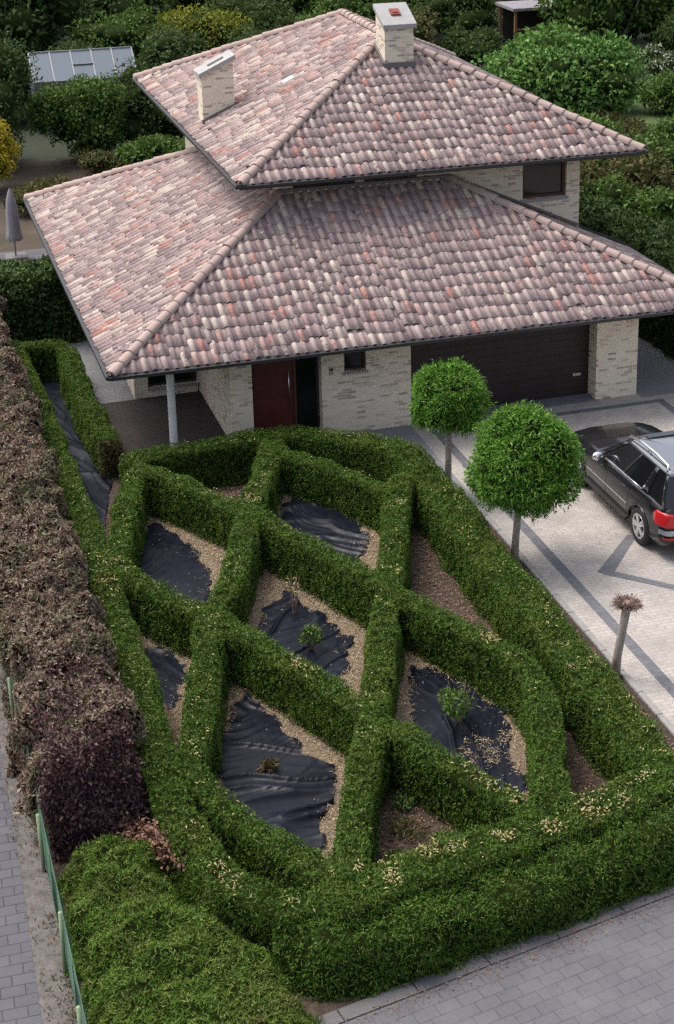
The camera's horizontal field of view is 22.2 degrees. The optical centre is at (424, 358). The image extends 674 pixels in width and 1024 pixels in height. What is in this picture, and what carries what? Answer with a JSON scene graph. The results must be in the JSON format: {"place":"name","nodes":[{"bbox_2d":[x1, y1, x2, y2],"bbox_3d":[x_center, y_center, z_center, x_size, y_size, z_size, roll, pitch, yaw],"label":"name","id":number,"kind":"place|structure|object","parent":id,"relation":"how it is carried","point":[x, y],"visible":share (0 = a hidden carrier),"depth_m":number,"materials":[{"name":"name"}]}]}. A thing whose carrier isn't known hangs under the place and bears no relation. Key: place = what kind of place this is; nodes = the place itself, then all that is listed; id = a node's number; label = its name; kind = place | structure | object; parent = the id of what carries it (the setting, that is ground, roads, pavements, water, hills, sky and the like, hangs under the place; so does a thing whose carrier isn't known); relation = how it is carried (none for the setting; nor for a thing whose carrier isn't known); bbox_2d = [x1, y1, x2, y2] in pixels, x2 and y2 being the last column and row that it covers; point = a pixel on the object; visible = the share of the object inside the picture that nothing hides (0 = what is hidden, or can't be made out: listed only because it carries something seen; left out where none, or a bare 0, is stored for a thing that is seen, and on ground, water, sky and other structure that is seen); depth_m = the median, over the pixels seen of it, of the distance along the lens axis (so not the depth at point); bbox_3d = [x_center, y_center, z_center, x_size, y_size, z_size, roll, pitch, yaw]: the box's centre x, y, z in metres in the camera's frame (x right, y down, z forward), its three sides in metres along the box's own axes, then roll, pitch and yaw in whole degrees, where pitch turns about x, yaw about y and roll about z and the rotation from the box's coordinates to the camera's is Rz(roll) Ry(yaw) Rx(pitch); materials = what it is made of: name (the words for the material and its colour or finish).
{"place":"outdoors","nodes":[
{"label":"outdoors","id":0,"kind":"place"},
{"bbox_2d":[0,751,41,1023],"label":"sidewalk","id":1,"kind":"structure","parent":0,"point":[19,1003],"depth_m":21.83,"materials":[{"name":"concrete"}]},
{"bbox_2d":[0,248,47,263],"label":"low wall","id":2,"kind":"structure","parent":0,"point":[33,253],"depth_m":49.91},
{"bbox_2d":[4,188,27,260],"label":"closed parasol","id":3,"kind":"object","parent":2,"relation":"on","point":[13,232],"visible":0.93,"depth_m":48.99,"materials":[{"name":"fabric"}]},
{"bbox_2d":[0,667,77,1023],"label":"gravel strip","id":4,"kind":"object","parent":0,"point":[43,959],"visible":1,"depth_m":22.33,"materials":[{"name":"gravel"}]},
{"bbox_2d":[6,665,88,1023],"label":"wire fence","id":5,"kind":"object","parent":4,"relation":"on","point":[65,938],"visible":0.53,"depth_m":21.52,"materials":[{"name":"green"}]},
{"bbox_2d":[0,155,111,251],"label":"lawn","id":6,"kind":"structure","parent":0,"point":[30,170],"depth_m":59.84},
{"bbox_2d":[0,118,21,180],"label":"yellow shrub","id":7,"kind":"object","parent":6,"relation":"on","point":[6,154],"visible":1,"depth_m":57.40,"materials":[{"name":"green plant"}]},
{"bbox_2d":[0,29,42,160],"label":"conifer shrub","id":8,"kind":"object","parent":6,"relation":"on","point":[14,72],"visible":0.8,"depth_m":59.68,"materials":[{"name":"green plant"}]},
{"bbox_2d":[1,173,75,213],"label":"garden shrub","id":9,"kind":"object","parent":6,"relation":"on","point":[37,184],"visible":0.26,"depth_m":55.08,"materials":[{"name":"green plant"}]},
{"bbox_2d":[0,253,86,344],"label":"garden hedge","id":10,"kind":"object","parent":6,"relation":"on","point":[39,307],"visible":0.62,"depth_m":42.84,"materials":[{"name":"green plant"}]},
{"bbox_2d":[22,72,127,161],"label":"broad shrub","id":11,"kind":"object","parent":6,"relation":"on","point":[83,114],"visible":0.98,"depth_m":60.92,"materials":[{"name":"green plant"}]},
{"bbox_2d":[77,146,127,173],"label":"flowering shrub","id":12,"kind":"object","parent":6,"relation":"on","point":[100,163],"visible":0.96,"depth_m":59.62,"materials":[{"name":"green plant"}]},
{"bbox_2d":[113,132,185,166],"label":"garden shrub","id":13,"kind":"object","parent":6,"relation":"on","point":[136,150],"visible":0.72,"depth_m":59.97,"materials":[{"name":"green plant"}]},
{"bbox_2d":[67,340,135,403],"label":"side terrace","id":14,"kind":"structure","parent":0,"point":[104,390],"depth_m":40.57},
{"bbox_2d":[99,391,317,454],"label":"porch floor","id":15,"kind":"structure","parent":0,"point":[140,422],"depth_m":38.34,"materials":[{"name":"tile"}]},
{"bbox_2d":[8,0,654,1022],"bbox_3d":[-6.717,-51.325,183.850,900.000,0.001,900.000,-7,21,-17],"label":"ground","id":16,"kind":"structure","parent":0,"point":[38,146],"depth_m":65.54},
{"bbox_2d":[0,0,98,66],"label":"garden tree","id":17,"kind":"object","parent":16,"relation":"on","point":[34,22],"visible":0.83,"depth_m":75.66,"materials":[{"name":"green plant"}]},
{"bbox_2d":[43,38,104,82],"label":"garden shrub","id":18,"kind":"object","parent":16,"relation":"on","point":[70,46],"visible":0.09,"depth_m":70.35,"materials":[{"name":"green plant"}]},
{"bbox_2d":[27,46,135,134],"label":"greenhouse","id":19,"kind":"object","parent":16,"relation":"on","point":[62,66],"visible":0.43,"depth_m":66.79,"materials":[{"name":"glass"}]},
{"bbox_2d":[59,0,164,42],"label":"garden tree","id":20,"kind":"object","parent":16,"relation":"on","point":[111,7],"visible":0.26,"depth_m":79.07,"materials":[{"name":"green plant"}]},
{"bbox_2d":[62,0,166,79],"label":"garden shrub","id":21,"kind":"object","parent":16,"relation":"on","point":[129,29],"visible":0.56,"depth_m":74.53,"materials":[{"name":"green plant"}]},
{"bbox_2d":[109,55,184,142],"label":"dark shrub","id":22,"kind":"object","parent":16,"relation":"on","point":[143,115],"visible":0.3,"depth_m":62.46,"materials":[{"name":"green plant"}]},
{"bbox_2d":[133,21,213,70],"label":"garden shrub","id":23,"kind":"object","parent":16,"relation":"on","point":[169,43],"visible":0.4,"depth_m":70.20,"materials":[{"name":"green plant"}]},
{"bbox_2d":[140,1,254,63],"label":"yellow green shrub","id":24,"kind":"object","parent":16,"relation":"on","point":[216,29],"visible":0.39,"depth_m":74.49,"materials":[{"name":"green plant"}]},
{"bbox_2d":[154,0,271,18],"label":"garden tree","id":25,"kind":"object","parent":16,"relation":"on","point":[172,4],"visible":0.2,"depth_m":83.32,"materials":[{"name":"green plant"}]},
{"bbox_2d":[196,0,297,34],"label":"garden shrub","id":26,"kind":"object","parent":16,"relation":"on","point":[276,12],"visible":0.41,"depth_m":78.29,"materials":[{"name":"green plant"}]},
{"bbox_2d":[226,20,282,43],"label":"garden shrub","id":27,"kind":"object","parent":16,"relation":"on","point":[248,32],"visible":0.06,"depth_m":74.04,"materials":[{"name":"green plant"}]},
{"bbox_2d":[272,0,323,19],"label":"garden tree","id":28,"kind":"object","parent":16,"relation":"on","point":[298,6],"visible":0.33,"depth_m":85.38,"materials":[{"name":"green plant"}]},
{"bbox_2d":[23,2,673,447],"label":"brick house","id":29,"kind":"structure","parent":16,"relation":"on","point":[341,218],"depth_m":39.10,"materials":[{"name":"tile"}]},
{"bbox_2d":[147,371,198,390],"bbox_3d":[-5.861,-0.328,39.534,1.200,2.070,0.245,-7,21,-17],"label":"window","id":30,"kind":"structure","parent":29,"relation":"in","point":[189,376],"depth_m":39.86,"materials":[{"name":"grey"}]},
{"bbox_2d":[251,360,297,432],"bbox_3d":[-3.274,0.632,37.077,1.020,2.240,0.164,-7,21,-17],"label":"front door","id":31,"kind":"structure","parent":29,"relation":"in","point":[273,383],"depth_m":37.11,"materials":[{"name":"red wood"}]},
{"bbox_2d":[343,351,368,375],"bbox_3d":[-1.518,-0.126,37.171,0.580,0.905,0.210,-7,21,-17],"label":"window","id":32,"kind":"structure","parent":29,"relation":"in","point":[356,360],"depth_m":37.30,"materials":[{"name":"grey"}]},
{"bbox_2d":[411,324,589,413],"bbox_3d":[1.678,-0.014,38.798,4.460,2.275,0.078,-7,21,-17],"label":"garage door","id":33,"kind":"structure","parent":29,"relation":"in","point":[549,363],"depth_m":39.07,"materials":[{"name":"brown metal"}]},
{"bbox_2d":[521,162,568,202],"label":"window","id":34,"kind":"structure","parent":29,"relation":"in","point":[548,179],"depth_m":41.44,"materials":[{"name":"black"}]},
{"bbox_2d":[309,0,420,19],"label":"garden shrub","id":35,"kind":"object","parent":16,"relation":"on","point":[363,8],"visible":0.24,"depth_m":81.23,"materials":[{"name":"green plant"}]},
{"bbox_2d":[365,7,440,43],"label":"garden shrub","id":36,"kind":"object","parent":16,"relation":"on","point":[423,22],"visible":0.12,"depth_m":76.41,"materials":[{"name":"green plant"}]},
{"bbox_2d":[409,0,502,35],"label":"garden shrub","id":37,"kind":"object","parent":16,"relation":"on","point":[469,15],"visible":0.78,"depth_m":82.64,"materials":[{"name":"green plant"}]},
{"bbox_2d":[436,21,505,66],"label":"garden shrub","id":38,"kind":"object","parent":16,"relation":"on","point":[463,45],"visible":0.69,"depth_m":77.02,"materials":[{"name":"green plant"}]},
{"bbox_2d":[314,882,673,1023],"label":"street edge stones","id":39,"kind":"object","parent":16,"relation":"on","point":[353,1010],"visible":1,"depth_m":21.32,"materials":[{"name":"concrete"}]},
{"bbox_2d":[495,0,568,47],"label":"open shed","id":40,"kind":"structure","parent":16,"relation":"on","point":[520,16],"depth_m":82.72,"materials":[{"name":"grey wood"}]},
{"bbox_2d":[463,487,673,736],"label":"kerb","id":41,"kind":"structure","parent":16,"relation":"on","point":[624,674],"depth_m":29.42,"materials":[{"name":"concrete"}]},
{"bbox_2d":[579,159,611,202],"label":"garden shrub","id":42,"kind":"object","parent":16,"relation":"on","point":[588,168],"visible":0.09,"depth_m":52.73,"materials":[{"name":"green plant"}]},
{"bbox_2d":[579,187,613,216],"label":"garden shrub","id":43,"kind":"object","parent":16,"relation":"on","point":[584,199],"visible":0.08,"depth_m":49.54,"materials":[{"name":"green plant"}]},
{"bbox_2d":[532,0,673,49],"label":"garden tree","id":44,"kind":"object","parent":16,"relation":"on","point":[633,18],"visible":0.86,"depth_m":77.63,"materials":[{"name":"green plant"}]},
{"bbox_2d":[579,202,673,357],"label":"garden hedge","id":45,"kind":"object","parent":16,"relation":"on","point":[644,237],"visible":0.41,"depth_m":43.91,"materials":[{"name":"green plant"}]},
{"bbox_2d":[588,171,673,227],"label":"garden shrub","id":46,"kind":"object","parent":16,"relation":"on","point":[656,203],"visible":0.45,"depth_m":49.85,"materials":[{"name":"green plant"}]},
{"bbox_2d":[590,145,673,202],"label":"garden shrub","id":47,"kind":"object","parent":16,"relation":"on","point":[651,174],"visible":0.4,"depth_m":53.36,"materials":[{"name":"green plant"}]},
{"bbox_2d":[644,6,673,52],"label":"garden shrub","id":48,"kind":"object","parent":16,"relation":"on","point":[664,36],"visible":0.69,"depth_m":76.48,"materials":[{"name":"green plant"}]},
{"bbox_2d":[46,426,673,1021],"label":"garden soil","id":49,"kind":"structure","parent":0,"point":[322,1008],"depth_m":26.17,"materials":[{"name":"soil"}]},
{"bbox_2d":[12,338,123,476],"bbox_3d":[-8.018,1.001,38.187,1.653,1.044,6.962,-7,21,-17],"label":"clipped hedge","id":50,"kind":"object","parent":49,"relation":"on","point":[63,364],"visible":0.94,"depth_m":37.94,"materials":[{"name":"green plant"}]},
{"bbox_2d":[0,296,151,863],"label":"copper hedge","id":51,"kind":"object","parent":49,"relation":"on","point":[77,725],"visible":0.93,"depth_m":25.37,"materials":[{"name":"brown"}]},
{"bbox_2d":[41,380,111,525],"bbox_3d":[-7.575,1.775,37.294,0.637,0.075,8.935,-8,21,-19],"label":"plastic sheet","id":52,"kind":"object","parent":49,"relation":"on","point":[96,485],"visible":0.77,"depth_m":36.36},
{"bbox_2d":[101,468,149,570],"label":"clipped hedge","id":53,"kind":"object","parent":49,"relation":"on","point":[130,499],"visible":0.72,"depth_m":31.89,"materials":[{"name":"green plant"}]},
{"bbox_2d":[105,807,188,878],"bbox_3d":[-3.520,6.500,22.986,2.238,0.884,0.924,17,26,39],"label":"dry branch heap","id":54,"kind":"object","parent":49,"relation":"on","point":[148,829],"visible":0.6,"depth_m":22.92,"materials":[{"name":"brown plant"}]},
{"bbox_2d":[137,633,191,751],"bbox_3d":[-3.946,5.334,27.530,1.480,0.001,6.860,-7,21,-17],"label":"mulch bed","id":55,"kind":"object","parent":49,"relation":"on","point":[179,688],"depth_m":27.20,"materials":[{"name":"wood chips"}]},
{"bbox_2d":[143,646,186,708],"bbox_3d":[-4.216,5.154,27.928,0.792,0.067,2.046,-7,21,-17],"label":"plastic sheet","id":56,"kind":"object","parent":55,"relation":"on","point":[169,670],"visible":0.66,"depth_m":28.07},
{"bbox_2d":[146,516,226,602],"bbox_3d":[-4.271,3.957,31.335,2.425,0.001,5.956,-2,20,-3],"label":"mulch bed","id":57,"kind":"object","parent":49,"relation":"on","point":[184,539],"visible":0.2,"depth_m":32.33,"materials":[{"name":"gravel"}]},
{"bbox_2d":[138,522,211,605],"bbox_3d":[-4.663,3.911,31.361,1.518,0.070,4.400,-7,21,-17],"label":"plastic sheet","id":58,"kind":"object","parent":57,"relation":"on","point":[181,569],"visible":0.63,"depth_m":31.74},
{"bbox_2d":[50,832,324,1023],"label":"bush","id":59,"kind":"object","parent":49,"relation":"on","point":[147,948],"visible":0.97,"depth_m":20.74,"materials":[{"name":"green plant"}]},
{"bbox_2d":[11,339,434,967],"bbox_3d":[-5.984,3.639,30.831,2.997,1.091,22.995,-10,22,-24],"label":"clipped hedge","id":60,"kind":"object","parent":49,"relation":"on","point":[245,909],"visible":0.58,"depth_m":23.32,"materials":[{"name":"green plant"}]},
{"bbox_2d":[118,424,406,488],"bbox_3d":[-3.265,2.053,35.107,5.957,1.088,1.700,-2,20,-4],"label":"clipped hedge","id":61,"kind":"object","parent":49,"relation":"on","point":[216,462],"visible":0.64,"depth_m":34.98,"materials":[{"name":"green plant"}]},
{"bbox_2d":[173,438,356,897],"bbox_3d":[-2.980,4.571,28.216,2.469,1.073,14.862,-3,20,-7],"label":"clipped hedge","id":62,"kind":"object","parent":49,"relation":"on","point":[251,845],"visible":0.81,"depth_m":25.24,"materials":[{"name":"green plant"}]},
{"bbox_2d":[62,428,673,910],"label":"hedge clippings","id":63,"kind":"object","parent":62,"relation":"on","point":[362,728],"visible":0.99,"depth_m":23.40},
{"bbox_2d":[213,676,346,861],"bbox_3d":[-2.066,6.170,25.182,2.672,0.001,7.306,-1,20,-2],"label":"mulch bed","id":64,"kind":"object","parent":49,"relation":"on","point":[301,735],"visible":0.2,"depth_m":25.88,"materials":[{"name":"wood chips"},{"name":"black plastic"}]},
{"bbox_2d":[216,692,336,853],"bbox_3d":[-2.192,6.148,25.029,1.936,0.141,5.016,-7,21,-17],"label":"plastic sheet","id":65,"kind":"object","parent":64,"relation":"on","point":[294,794],"visible":0.73,"depth_m":25.12,"materials":[{"name":"plastic"}]},
{"bbox_2d":[244,567,365,698],"bbox_3d":[-1.994,4.829,28.879,2.826,0.001,7.117,-16,25,-36],"label":"mulch bed","id":66,"kind":"object","parent":49,"relation":"on","point":[267,578],"depth_m":29.79,"materials":[{"name":"gravel"}]},
{"bbox_2d":[256,588,353,689],"bbox_3d":[-2.037,4.755,28.929,1.713,0.101,3.789,-1,20,0],"label":"plastic sheet","id":67,"kind":"object","parent":66,"relation":"on","point":[281,623],"visible":0.53,"depth_m":29.18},
{"bbox_2d":[297,622,323,649],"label":"bed plant","id":68,"kind":"object","parent":67,"relation":"on","point":[307,631],"visible":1,"depth_m":28.60,"materials":[{"name":"green plant"}]},
{"bbox_2d":[95,548,542,835],"bbox_3d":[-2.056,5.085,26.735,0.818,1.080,10.778,-18,26,-39],"label":"clipped hedge","id":69,"kind":"object","parent":49,"relation":"on","point":[424,771],"visible":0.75,"depth_m":26.03,"materials":[{"name":"green plant"}]},
{"bbox_2d":[276,494,379,573],"bbox_3d":[-1.566,3.590,32.284,2.364,0.001,6.525,-16,25,-36],"label":"mulch bed","id":70,"kind":"object","parent":49,"relation":"on","point":[375,552],"visible":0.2,"depth_m":32.35,"materials":[{"name":"wood chips"},{"name":"black plastic"}]},
{"bbox_2d":[277,496,369,559],"bbox_3d":[-2.002,3.357,32.792,2.000,0.096,3.549,2,20,6],"label":"plastic sheet","id":71,"kind":"object","parent":70,"relation":"on","point":[335,528],"visible":0.63,"depth_m":33.22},
{"bbox_2d":[266,440,397,533],"bbox_3d":[-1.839,2.503,33.925,3.661,1.035,0.676,17,26,40],"label":"clipped hedge","id":72,"kind":"object","parent":49,"relation":"on","point":[350,494],"visible":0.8,"depth_m":33.72,"materials":[{"name":"green plant"}]},
{"bbox_2d":[142,492,528,858],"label":"straw mulch","id":73,"kind":"object","parent":49,"relation":"on","point":[325,607],"visible":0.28,"depth_m":27.89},
{"bbox_2d":[0,501,670,1023],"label":"verge weeds","id":74,"kind":"object","parent":49,"relation":"on","point":[78,981],"visible":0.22,"depth_m":21.81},
{"bbox_2d":[0,492,673,1023],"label":"leaf litter","id":75,"kind":"object","parent":49,"relation":"on","point":[386,1000],"visible":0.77,"depth_m":21.62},
{"bbox_2d":[128,462,573,809],"bbox_3d":[-1.165,4.251,29.045,2.395,1.114,13.848,-13,23,-31],"label":"clipped hedge","id":76,"kind":"object","parent":49,"relation":"on","point":[492,672],"visible":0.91,"depth_m":28.52,"materials":[{"name":"green plant"}]},
{"bbox_2d":[328,471,416,895],"bbox_3d":[-0.690,4.802,27.516,0.764,1.087,13.012,0,20,2],"label":"clipped hedge","id":77,"kind":"object","parent":49,"relation":"on","point":[365,762],"visible":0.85,"depth_m":25.96,"materials":[{"name":"green plant"}]},
{"bbox_2d":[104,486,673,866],"bbox_3d":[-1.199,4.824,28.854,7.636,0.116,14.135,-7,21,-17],"label":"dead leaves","id":78,"kind":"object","parent":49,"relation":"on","point":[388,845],"visible":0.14,"depth_m":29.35,"materials":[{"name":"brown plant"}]},
{"bbox_2d":[387,814,427,840],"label":"bed plant","id":79,"kind":"object","parent":49,"relation":"on","point":[409,831],"visible":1,"depth_m":23.85,"materials":[{"name":"green plant"}]},
{"bbox_2d":[406,355,496,481],"bbox_3d":[0.481,1.370,34.066,1.872,2.954,1.716,-7,21,-17],"label":"globe tree","id":80,"kind":"object","parent":49,"relation":"on","point":[449,397],"visible":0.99,"depth_m":33.48,"materials":[{"name":"green plant"}]},
{"bbox_2d":[393,650,528,802],"bbox_3d":[0.458,5.764,26.245,2.374,0.001,6.249,0,20,1],"label":"mulch bed","id":81,"kind":"object","parent":49,"relation":"on","point":[404,710],"visible":0.2,"depth_m":26.76,"materials":[{"name":"wood chips"},{"name":"black plastic"},{"name":"leaf"}]},
{"bbox_2d":[407,665,529,792],"bbox_3d":[0.572,5.660,26.375,1.760,0.100,4.114,-7,21,-17],"label":"plastic sheet","id":82,"kind":"object","parent":81,"relation":"on","point":[451,733],"visible":0.69,"depth_m":26.45,"materials":[{"name":"plastic"}]},
{"bbox_2d":[437,679,475,723],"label":"bed plant","id":83,"kind":"object","parent":82,"relation":"on","point":[456,714],"visible":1,"depth_m":26.27,"materials":[{"name":"green plant"}]},
{"bbox_2d":[271,799,673,1002],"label":"untrimmed hedge","id":84,"kind":"object","parent":49,"relation":"on","point":[446,931],"visible":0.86,"depth_m":21.49,"materials":[{"name":"green plant"}]},
{"bbox_2d":[309,760,673,930],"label":"clipped hedge","id":85,"kind":"object","parent":49,"relation":"on","point":[456,866],"visible":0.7,"depth_m":22.28,"materials":[{"name":"green plant"}]},
{"bbox_2d":[370,435,673,798],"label":"clipped hedge","id":86,"kind":"object","parent":49,"relation":"on","point":[615,735],"visible":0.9,"depth_m":28.07,"materials":[{"name":"green plant"}]},
{"bbox_2d":[462,399,587,563],"bbox_3d":[1.888,2.284,31.255,2.374,3.140,2.326,-7,21,-17],"label":"globe tree","id":87,"kind":"object","parent":49,"relation":"on","point":[529,460],"visible":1,"depth_m":30.59,"materials":[{"name":"green plant"}]},
{"bbox_2d":[609,593,643,677],"bbox_3d":[3.240,4.461,27.634,0.546,1.492,0.558,1,20,4],"label":"pollarded tree","id":88,"kind":"object","parent":49,"relation":"on","point":[626,604],"visible":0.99,"depth_m":27.50,"materials":[{"name":"grey plant"}]},
{"bbox_2d":[348,426,463,488],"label":"slab path","id":89,"kind":"structure","parent":0,"point":[407,433],"depth_m":37.47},
{"bbox_2d":[411,393,598,424],"bbox_3d":[1.796,1.112,39.031,4.520,0.001,0.580,-7,21,-17],"label":"garage apron","id":90,"kind":"object","parent":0,"point":[563,400],"visible":0.4,"depth_m":39.36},
{"bbox_2d":[342,895,673,1023],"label":"street","id":91,"kind":"structure","parent":0,"point":[622,972],"depth_m":20.96,"materials":[{"name":"concrete"}]},
{"bbox_2d":[409,393,673,724],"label":"driveway","id":92,"kind":"structure","parent":0,"point":[570,533],"depth_m":31.99,"materials":[{"name":"concrete"}]},
{"bbox_2d":[429,424,673,697],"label":"driveway band","id":93,"kind":"object","parent":92,"relation":"on","point":[643,657],"visible":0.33,"depth_m":30.50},
{"bbox_2d":[440,399,664,430],"bbox_3d":[2.938,1.257,38.606,5.440,0.001,0.170,-7,21,-17],"label":"driveway band","id":94,"kind":"object","parent":92,"relation":"on","point":[609,407],"visible":0.6,"depth_m":38.99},
{"bbox_2d":[573,422,673,545],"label":"parked car","id":95,"kind":"object","parent":92,"relation":"on","point":[628,468],"visible":0.88,"depth_m":32.65,"materials":[{"name":"black paint"}]},
{"bbox_2d":[598,535,673,588],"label":"driveway band","id":96,"kind":"object","parent":92,"relation":"on","point":[611,564],"visible":1,"depth_m":31.49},
{"bbox_2d":[592,80,673,196],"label":"back lawn","id":97,"kind":"structure","parent":0,"point":[647,114],"depth_m":69.15,"materials":[{"name":"green plant"}]},
{"bbox_2d":[471,19,655,116],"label":"broad tree","id":98,"kind":"object","parent":97,"relation":"on","point":[577,73],"visible":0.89,"depth_m":63.15,"materials":[{"name":"green plant"}]},
{"bbox_2d":[567,107,626,167],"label":"garden shrub","id":99,"kind":"object","parent":97,"relation":"on","point":[601,121],"visible":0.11,"depth_m":58.44,"materials":[{"name":"green plant"}]},
{"bbox_2d":[584,108,655,138],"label":"garden shrub","id":100,"kind":"object","parent":97,"relation":"on","point":[629,124],"visible":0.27,"depth_m":62.26,"materials":[{"name":"green plant"}]},
{"bbox_2d":[616,114,673,174],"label":"garden shrub","id":101,"kind":"object","parent":97,"relation":"on","point":[663,135],"visible":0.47,"depth_m":58.71,"materials":[{"name":"green plant"}]},
{"bbox_2d":[635,41,673,81],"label":"garden shrub","id":102,"kind":"object","parent":97,"relation":"on","point":[658,60],"visible":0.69,"depth_m":73.94,"materials":[{"name":"white plant"}]},
{"bbox_2d":[638,69,673,114],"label":"garden shrub","id":103,"kind":"object","parent":97,"relation":"on","point":[661,85],"visible":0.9,"depth_m":68.61,"materials":[{"name":"green plant"}]},
{"bbox_2d":[636,336,673,396],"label":"side path","id":104,"kind":"structure","parent":0,"point":[655,370],"depth_m":41.18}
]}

